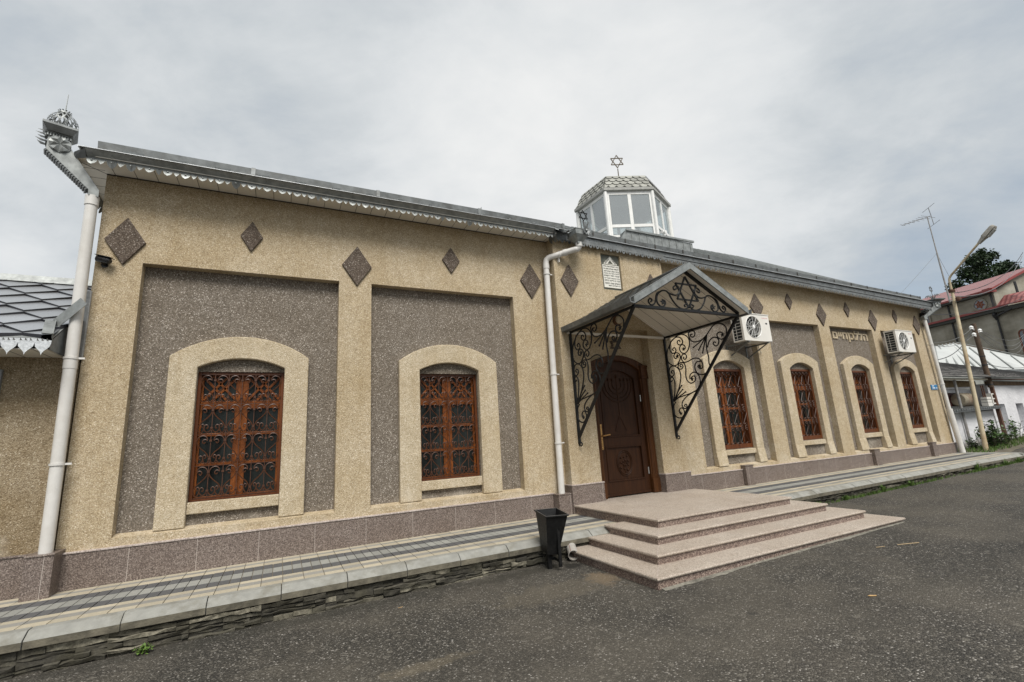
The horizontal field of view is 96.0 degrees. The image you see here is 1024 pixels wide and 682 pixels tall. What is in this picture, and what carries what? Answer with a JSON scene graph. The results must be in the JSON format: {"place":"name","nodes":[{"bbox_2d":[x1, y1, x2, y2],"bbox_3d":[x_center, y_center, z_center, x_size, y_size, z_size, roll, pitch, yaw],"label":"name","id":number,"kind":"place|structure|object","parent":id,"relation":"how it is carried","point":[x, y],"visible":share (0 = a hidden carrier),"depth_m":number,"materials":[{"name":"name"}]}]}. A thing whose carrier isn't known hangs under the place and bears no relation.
{"place":"outdoors","nodes":[
{"label":"outdoors","id":0,"kind":"place"},
{"bbox_2d":[0,453,1007,631],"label":"pavement","id":1,"kind":"structure","parent":0,"point":[79,603],"depth_m":6.14,"materials":[{"name":"concrete"}]},
{"bbox_2d":[0,448,1023,681],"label":"road","id":2,"kind":"structure","parent":0,"point":[946,604],"depth_m":4.40,"materials":[{"name":"grey asphalt"}]},
{"bbox_2d":[0,273,91,600],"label":"annex building","id":3,"kind":"structure","parent":2,"relation":"on","point":[37,313],"depth_m":5.84,"materials":[{"name":"beige paint"}]},
{"bbox_2d":[0,369,3,389],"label":"window","id":4,"kind":"structure","parent":3,"relation":"in","point":[1,371],"depth_m":5.81,"materials":[{"name":"grey glass"}]},
{"bbox_2d":[133,642,152,654],"bbox_3d":[-3.618,3.028,4.517,0.140,0.122,0.168,-12,-15,33],"label":"weed","id":5,"kind":"object","parent":2,"relation":"on","point":[144,649],"visible":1,"depth_m":4.50,"materials":[{"name":"green plant"}]},
{"bbox_2d":[0,542,588,680],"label":"stone wall","id":6,"kind":"structure","parent":2,"relation":"on","point":[58,656],"depth_m":4.97,"materials":[{"name":"grey stone"}]},
{"bbox_2d":[566,543,577,559],"bbox_3d":[0.882,3.083,6.831,0.150,0.236,0.396,-3,-12,-1],"label":"outlet pipe","id":7,"kind":"object","parent":6,"relation":"attached to","point":[570,547],"visible":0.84,"depth_m":6.73,"materials":[{"name":"white plastic"}]},
{"bbox_2d":[18,141,958,602],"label":"prayer house","id":8,"kind":"structure","parent":2,"relation":"on","point":[276,365],"depth_m":8.08,"materials":[{"name":"beige paint"}]},
{"bbox_2d":[35,94,98,196],"bbox_3d":[-6.149,-2.755,6.432,0.705,1.465,0.353,8,-17,-44],"label":"rain hopper","id":9,"kind":"object","parent":8,"relation":"attached to","point":[62,139],"visible":1,"depth_m":6.32,"materials":[{"name":"silver metal"}]},
{"bbox_2d":[38,194,99,553],"bbox_3d":[-5.761,0.267,6.031,0.258,4.692,0.222,-10,-14,28],"label":"drainpipe","id":10,"kind":"object","parent":8,"relation":"attached to","point":[57,464],"visible":0.98,"depth_m":5.90,"materials":[{"name":"white plastic"}]},
{"bbox_2d":[95,254,114,267],"bbox_3d":[-5.723,-1.129,6.492,0.206,0.162,0.139,-2,-12,-5],"label":"security camera","id":11,"kind":"object","parent":8,"relation":"attached to","point":[105,261],"visible":1,"depth_m":6.45,"materials":[{"name":"black plastic"}]},
{"bbox_2d":[188,372,284,501],"bbox_3d":[-4.147,1.408,7.022,1.154,1.863,0.162,3,-14,-26],"label":"window","id":12,"kind":"structure","parent":8,"relation":"in","point":[237,437],"depth_m":7.01,"materials":[{"name":"orange wood"}]},
{"bbox_2d":[420,374,479,480],"bbox_3d":[-1.181,1.554,8.498,1.133,1.880,0.162,3,-14,-26],"label":"window","id":13,"kind":"structure","parent":8,"relation":"in","point":[448,402],"depth_m":8.50,"materials":[{"name":"orange wood"}]},
{"bbox_2d":[543,241,581,493],"bbox_3d":[1.154,0.418,9.270,0.958,5.053,0.244,-7,-13,15],"label":"drainpipe","id":14,"kind":"object","parent":8,"relation":"attached to","point":[554,374],"visible":1,"depth_m":9.29,"materials":[{"name":"white plastic"}]},
{"bbox_2d":[566,210,590,245],"bbox_3d":[1.418,-2.411,9.798,0.402,0.764,0.406,3,-13,-26],"label":"rain hopper","id":15,"kind":"object","parent":8,"relation":"attached to","point":[577,235],"visible":0.99,"depth_m":9.67,"materials":[{"name":"silver metal"}]},
{"bbox_2d":[600,254,621,290],"bbox_3d":[2.228,-1.542,10.459,0.541,0.846,0.050,3,-13,-26],"label":"inscription plaque","id":16,"kind":"object","parent":8,"relation":"attached to","point":[610,272],"visible":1,"depth_m":10.44,"materials":[{"name":"white stone"}]},
{"bbox_2d":[610,338,620,348],"bbox_3d":[2.306,0.090,10.281,0.294,0.340,0.029,3,-13,-26],"label":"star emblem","id":17,"kind":"object","parent":8,"relation":"attached to","point":[612,344],"visible":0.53,"depth_m":10.24,"materials":[{"name":"black metal"}]},
{"bbox_2d":[613,316,622,324],"bbox_3d":[2.335,-0.460,10.115,0.230,0.230,0.126,3,-13,-26],"label":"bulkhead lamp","id":18,"kind":"object","parent":8,"relation":"attached to","point":[617,320],"visible":0.75,"depth_m":10.07,"materials":[{"name":"beige glass"}]},
{"bbox_2d":[591,355,661,498],"bbox_3d":[2.355,1.767,9.898,1.639,2.960,0.205,3,-14,-26],"label":"door","id":19,"kind":"structure","parent":8,"relation":"in","point":[626,442],"depth_m":9.93,"materials":[{"name":"brown wood"}]},
{"bbox_2d":[561,262,751,446],"bbox_3d":[2.849,0.344,9.063,3.020,3.205,2.220,3,-13,-26],"label":"entrance canopy","id":20,"kind":"object","parent":8,"relation":"attached to","point":[685,298],"visible":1,"depth_m":9.05,"materials":[{"name":"black metal"}]},
{"bbox_2d":[713,369,752,448],"bbox_3d":[5.541,1.728,11.822,1.150,2.005,0.265,3,-14,-26],"label":"window","id":21,"kind":"structure","parent":8,"relation":"in","point":[729,383],"depth_m":11.92,"materials":[{"name":"orange wood"}]},
{"bbox_2d":[726,313,771,358],"bbox_3d":[6.215,-0.104,12.085,1.268,1.080,0.701,3,-13,-26],"label":"air conditioner","id":22,"kind":"object","parent":8,"relation":"attached to","point":[753,328],"visible":0.91,"depth_m":11.83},
{"bbox_2d":[790,369,822,439],"bbox_3d":[8.247,1.802,13.162,1.070,1.980,0.265,3,-14,-26],"label":"window","id":23,"kind":"structure","parent":8,"relation":"in","point":[801,378],"depth_m":13.26,"materials":[{"name":"orange wood"}]},
{"bbox_2d":[852,371,878,432],"bbox_3d":[10.923,1.899,14.481,1.020,1.915,0.265,3,-14,-26],"label":"window","id":24,"kind":"structure","parent":8,"relation":"in","point":[864,397],"depth_m":14.58,"materials":[{"name":"orange wood"}]},
{"bbox_2d":[883,329,915,363],"bbox_3d":[12.661,0.247,15.234,1.074,1.080,0.701,3,-13,-26],"label":"air conditioner","id":25,"kind":"object","parent":8,"relation":"attached to","point":[898,342],"visible":0.98,"depth_m":14.98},
{"bbox_2d":[900,372,923,427],"bbox_3d":[13.443,2.012,15.719,1.000,1.885,0.265,3,-14,-26],"label":"window","id":26,"kind":"structure","parent":8,"relation":"in","point":[908,384],"depth_m":15.80,"materials":[{"name":"orange wood"}]},
{"bbox_2d":[920,287,945,319],"bbox_3d":[15.264,-1.397,16.848,0.970,1.275,0.450,-2,-12,-9],"label":"rain hopper","id":27,"kind":"object","parent":8,"relation":"attached to","point":[936,304],"visible":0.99,"depth_m":16.73,"materials":[{"name":"silver metal"}]},
{"bbox_2d":[930,385,937,389],"bbox_3d":[14.819,1.621,16.188,0.430,0.170,0.028,3,-13,-26],"label":"street sign","id":28,"kind":"object","parent":8,"relation":"attached to","point":[934,387],"visible":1,"depth_m":16.16,"materials":[{"name":"blue metal"}]},
{"bbox_2d":[922,319,965,452],"bbox_3d":[15.169,1.535,16.234,0.394,4.739,0.270,-4,-12,0],"label":"drainpipe","id":29,"kind":"object","parent":8,"relation":"attached to","point":[955,429],"visible":0.98,"depth_m":16.10,"materials":[{"name":"white plastic"}]},
{"bbox_2d":[0,452,1023,653],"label":"kerb","id":30,"kind":"structure","parent":2,"relation":"on","point":[51,634],"depth_m":5.35,"materials":[{"name":"concrete"}]},
{"bbox_2d":[534,508,568,568],"bbox_3d":[0.578,2.816,6.483,0.352,0.812,0.539,0,-12,-14],"label":"litter bin","id":31,"kind":"object","parent":2,"relation":"on","point":[551,522],"visible":0.93,"depth_m":6.35,"materials":[{"name":"black metal"}]},
{"bbox_2d":[566,489,905,590],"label":"entrance steps","id":32,"kind":"structure","parent":2,"relation":"on","point":[666,541],"depth_m":6.82,"materials":[{"name":"stone"}]},
{"bbox_2d":[879,485,886,491],"bbox_3d":[8.468,3.342,10.510,0.280,0.180,0.178,3,-13,-26],"label":"grass tuft","id":33,"kind":"object","parent":2,"relation":"on","point":[881,487],"visible":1,"depth_m":10.49,"materials":[{"name":"green plant"}]},
{"bbox_2d":[802,459,1020,502],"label":"stone wall","id":34,"kind":"structure","parent":2,"relation":"on","point":[829,498],"depth_m":10.72,"materials":[{"name":"grey stone"}]},
{"bbox_2d":[822,435,1023,503],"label":"grass","id":35,"kind":"structure","parent":2,"relation":"on","point":[1020,440],"depth_m":13.00,"materials":[{"name":"green plant"}]},
{"bbox_2d":[940,342,1002,370],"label":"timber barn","id":36,"kind":"structure","parent":2,"relation":"on","point":[976,347],"depth_m":47.58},
{"bbox_2d":[920,268,1023,356],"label":"house","id":37,"kind":"structure","parent":2,"relation":"on","point":[1005,323],"depth_m":56.17,"materials":[{"name":"grey paint"}]},
{"bbox_2d":[972,298,987,310],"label":"round window","id":38,"kind":"structure","parent":37,"relation":"in","point":[978,304],"depth_m":56.69,"materials":[{"name":"multicoloured glass"}]},
{"bbox_2d":[1016,327,1023,352],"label":"arched window","id":39,"kind":"structure","parent":37,"relation":"in","point":[1020,331],"depth_m":52.68,"materials":[{"name":"blue glass"}]},
{"bbox_2d":[974,462,982,470],"bbox_3d":[12.785,3.433,12.684,0.379,0.274,0.248,3,-13,-26],"label":"grass tuft","id":40,"kind":"object","parent":2,"relation":"on","point":[977,467],"visible":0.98,"depth_m":12.65,"materials":[{"name":"green plant"}]},
{"bbox_2d":[934,342,1023,388],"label":"white roofed house","id":41,"kind":"structure","parent":2,"relation":"on","point":[1011,362],"depth_m":33.06,"materials":[{"name":"white metal"}]},
{"bbox_2d":[935,362,1023,448],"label":"whitewashed house","id":42,"kind":"structure","parent":2,"relation":"on","point":[1010,396],"depth_m":21.35,"materials":[{"name":"paint"}]},
{"bbox_2d":[938,378,1023,445],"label":"gas pipe","id":43,"kind":"object","parent":42,"relation":"attached to","point":[961,406],"visible":0.61,"depth_m":18.96,"materials":[{"name":"metal"}]},
{"bbox_2d":[944,247,1023,289],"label":"broad tree","id":44,"kind":"object","parent":2,"relation":"on","point":[978,261],"visible":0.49,"depth_m":83.36,"materials":[{"name":"green plant"}]},
{"bbox_2d":[0,0,1023,298],"label":"sky","id":45,"kind":"structure","parent":0,"point":[802,135],"materials":[{"name":"grey"}]},
{"bbox_2d":[950,393,973,406],"bbox_3d":[19.769,2.613,20.182,1.250,0.670,0.580,4,-14,-30],"label":"rusty tank","id":46,"kind":"object","parent":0,"point":[966,399],"visible":0.67,"depth_m":19.89,"materials":[{"name":"metal"}]},
{"bbox_2d":[966,438,1023,451],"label":"ground","id":47,"kind":"structure","parent":0,"point":[1012,448],"depth_m":17.72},
{"bbox_2d":[948,225,996,449],"bbox_3d":[18.273,-0.120,17.627,0.965,8.609,1.889,3,-13,-26],"label":"street lamp","id":48,"kind":"object","parent":47,"relation":"on","point":[989,231],"visible":0.97,"depth_m":18.07,"materials":[{"name":"beige metal"}]},
{"bbox_2d":[902,203,952,301],"bbox_3d":[17.018,-3.735,18.942,3.022,4.329,0.610,3,-13,-26],"label":"tv aerial","id":49,"kind":"object","parent":48,"relation":"attached to","point":[926,217],"visible":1,"depth_m":19.24,"materials":[{"name":"grey paint"}]},
{"bbox_2d":[955,257,1021,296],"bbox_3d":[25.727,-3.688,24.499,18.527,5.098,0.030,5,-15,-33],"label":"overhead wire","id":50,"kind":"object","parent":48,"relation":"attached to","point":[994,288],"visible":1,"depth_m":23.86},
{"bbox_2d":[955,252,1022,292],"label":"overhead wire","id":51,"kind":"object","parent":48,"relation":"attached to","point":[993,281],"visible":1,"depth_m":23.21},
{"bbox_2d":[965,438,981,448],"bbox_3d":[18.321,4.055,18.265,0.722,0.512,0.403,-1,-12,-12],"label":"leafy bush","id":52,"kind":"object","parent":47,"relation":"on","point":[971,444],"visible":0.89,"depth_m":18.25,"materials":[{"name":"green plant"}]},
{"bbox_2d":[969,323,1006,438],"bbox_3d":[21.671,1.892,20.941,0.980,5.532,0.243,3,-13,-26],"label":"utility pole","id":53,"kind":"object","parent":47,"relation":"on","point":[980,350],"visible":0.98,"depth_m":21.05,"materials":[{"name":"weathered brown wood"},{"name":"white porcelain"},{"name":"steel"}]},
{"bbox_2d":[938,329,972,359],"bbox_3d":[18.206,0.070,18.972,7.516,1.854,0.027,5,-15,-34],"label":"overhead wire","id":54,"kind":"object","parent":53,"relation":"attached to","point":[958,349],"visible":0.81,"depth_m":18.88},
{"bbox_2d":[932,297,1022,314],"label":"overhead wire","id":55,"kind":"object","parent":53,"relation":"attached to","point":[973,312],"visible":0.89,"depth_m":21.16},
{"bbox_2d":[980,385,992,405],"bbox_3d":[21.051,2.452,20.523,0.583,0.975,0.220,4,-14,-30],"label":"meter box","id":56,"kind":"object","parent":53,"relation":"attached to","point":[989,403],"visible":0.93,"depth_m":20.39,"materials":[{"name":"metal"}]},
{"bbox_2d":[986,393,995,403],"bbox_3d":[21.668,2.618,20.860,0.465,0.480,0.200,4,-14,-30],"label":"meter box","id":57,"kind":"object","parent":53,"relation":"attached to","point":[990,395],"visible":0.67,"depth_m":20.73,"materials":[{"name":"metal"}]},
{"bbox_2d":[974,419,1009,448],"bbox_3d":[18.695,3.658,18.123,1.257,1.140,1.228,-8,-13,19],"label":"leafy bush","id":58,"kind":"object","parent":47,"relation":"on","point":[991,439],"visible":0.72,"depth_m":17.97,"materials":[{"name":"green plant"}]},
{"bbox_2d":[974,423,1019,444],"bbox_3d":[20.092,3.856,19.084,2.280,0.995,1.286,8,-16,-42],"label":"leafy bush","id":59,"kind":"object","parent":47,"relation":"on","point":[1009,437],"visible":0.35,"depth_m":19.02,"materials":[{"name":"green plant"}]},
{"bbox_2d":[1004,416,1023,439],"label":"leafy bush","id":60,"kind":"object","parent":47,"relation":"on","point":[1014,428],"visible":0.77,"depth_m":20.76,"materials":[{"name":"green plant"}]}
]}

